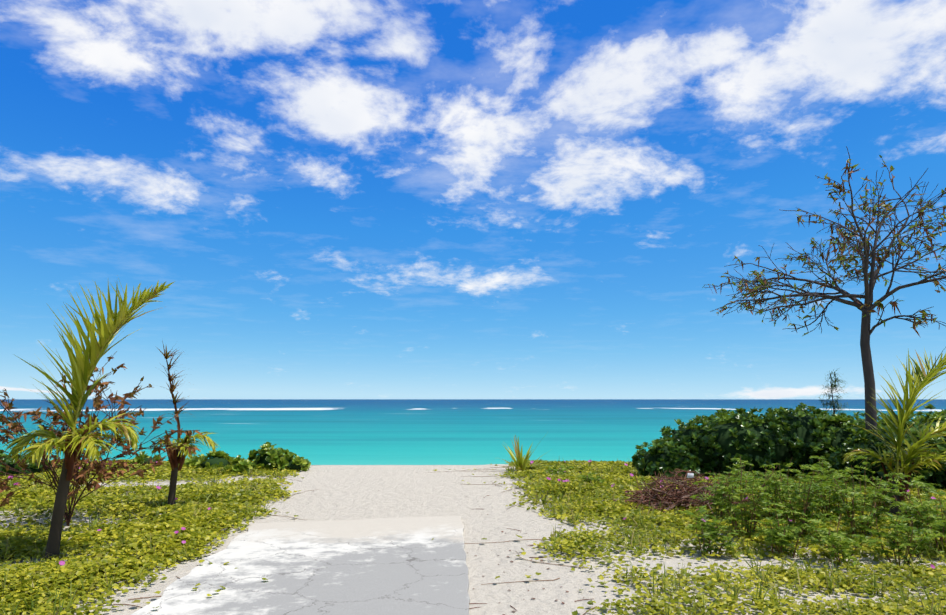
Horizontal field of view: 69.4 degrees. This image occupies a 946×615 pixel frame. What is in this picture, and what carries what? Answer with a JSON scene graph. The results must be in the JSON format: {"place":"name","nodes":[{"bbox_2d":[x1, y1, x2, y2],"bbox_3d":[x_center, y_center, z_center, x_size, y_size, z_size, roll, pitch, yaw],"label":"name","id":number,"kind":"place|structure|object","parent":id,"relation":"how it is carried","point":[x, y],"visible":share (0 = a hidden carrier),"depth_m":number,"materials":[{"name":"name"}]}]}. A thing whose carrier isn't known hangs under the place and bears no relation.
{"place":"outdoors","nodes":[
{"label":"outdoors","id":0,"kind":"place"},
{"bbox_2d":[0,399,945,464],"bbox_3d":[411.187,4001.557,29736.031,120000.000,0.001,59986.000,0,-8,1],"label":"sea","id":1,"kind":"structure","parent":0,"point":[398,431],"depth_m":118.35,"materials":[{"name":"teal liquid"}]},
{"bbox_2d":[0,464,945,614],"bbox_3d":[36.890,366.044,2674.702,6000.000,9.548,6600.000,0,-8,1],"label":"ground","id":2,"kind":"structure","parent":0,"point":[350,492],"depth_m":8.22,"materials":[{"name":"beige sand"}]},
{"bbox_2d":[1,278,173,559],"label":"palm","id":3,"kind":"object","parent":2,"relation":"on","point":[82,367],"visible":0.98,"depth_m":7.55,"materials":[{"name":"green plant"}]},
{"bbox_2d":[0,351,202,525],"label":"shrub","id":4,"kind":"object","parent":2,"relation":"on","point":[81,476],"visible":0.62,"depth_m":9.52,"materials":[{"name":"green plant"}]},
{"bbox_2d":[148,341,219,504],"bbox_3d":[-4.566,1.869,10.779,1.075,2.710,0.915,0,-8,1],"label":"palm","id":5,"kind":"object","parent":2,"relation":"on","point":[176,457],"visible":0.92,"depth_m":10.74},
{"bbox_2d":[129,442,310,474],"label":"bushes","id":6,"kind":"object","parent":2,"relation":"on","point":[267,456],"visible":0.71,"depth_m":16.52,"materials":[{"name":"green plant"}]},
{"bbox_2d":[131,516,469,614],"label":"concrete slab","id":7,"kind":"structure","parent":2,"relation":"on","point":[396,566],"depth_m":6.68,"materials":[{"name":"grey concrete"}]},
{"bbox_2d":[48,468,589,614],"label":"sand debris","id":8,"kind":"object","parent":2,"relation":"on","point":[498,564],"visible":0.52,"depth_m":6.22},
{"bbox_2d":[0,459,945,614],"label":"ground cover plants","id":9,"kind":"object","parent":2,"relation":"on","point":[171,532],"visible":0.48,"depth_m":7.96,"materials":[{"name":"green plant"}]},
{"bbox_2d":[0,402,945,490],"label":"scaevola bushes","id":10,"kind":"object","parent":2,"relation":"on","point":[723,438],"visible":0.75,"depth_m":14.51,"materials":[{"name":"green plant"}]},
{"bbox_2d":[0,457,945,614],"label":"grass tufts","id":11,"kind":"object","parent":2,"relation":"on","point":[829,585],"visible":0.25,"depth_m":7.34,"materials":[{"name":"green plant"}]},
{"bbox_2d":[495,435,550,470],"bbox_3d":[1.187,3.480,16.369,1.915,1.010,1.586,0,-8,1],"label":"spiky plant","id":12,"kind":"object","parent":2,"relation":"on","point":[520,462],"visible":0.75,"depth_m":16.25,"materials":[{"name":"green plant"}]},
{"bbox_2d":[613,468,752,516],"bbox_3d":[3.284,2.836,10.665,2.259,0.653,1.894,0,-8,1],"label":"dry bush","id":13,"kind":"object","parent":2,"relation":"on","point":[680,495],"visible":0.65,"depth_m":10.52,"materials":[{"name":"brown plant"}]},
{"bbox_2d":[544,455,945,565],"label":"feathery shrubs","id":14,"kind":"object","parent":2,"relation":"on","point":[812,493],"visible":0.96,"depth_m":8.14,"materials":[{"name":"green plant"}]},
{"bbox_2d":[703,146,945,437],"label":"tree","id":15,"kind":"object","parent":2,"relation":"on","point":[867,307],"visible":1,"depth_m":13.81,"materials":[{"name":"brown plant"}]},
{"bbox_2d":[818,368,848,424],"bbox_3d":[8.181,2.575,15.592,1.179,2.468,1.214,0,-8,1],"label":"tree","id":16,"kind":"object","parent":2,"relation":"on","point":[833,403],"visible":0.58,"depth_m":15.66,"materials":[{"name":"green plant"}]},
{"bbox_2d":[842,347,945,514],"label":"palm","id":17,"kind":"object","parent":2,"relation":"on","point":[920,379],"visible":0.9,"depth_m":9.88,"materials":[{"name":"green plant"}]},
{"bbox_2d":[0,0,945,398],"label":"sky","id":18,"kind":"structure","parent":0,"point":[337,199],"materials":[{"name":"blue"}]}
]}

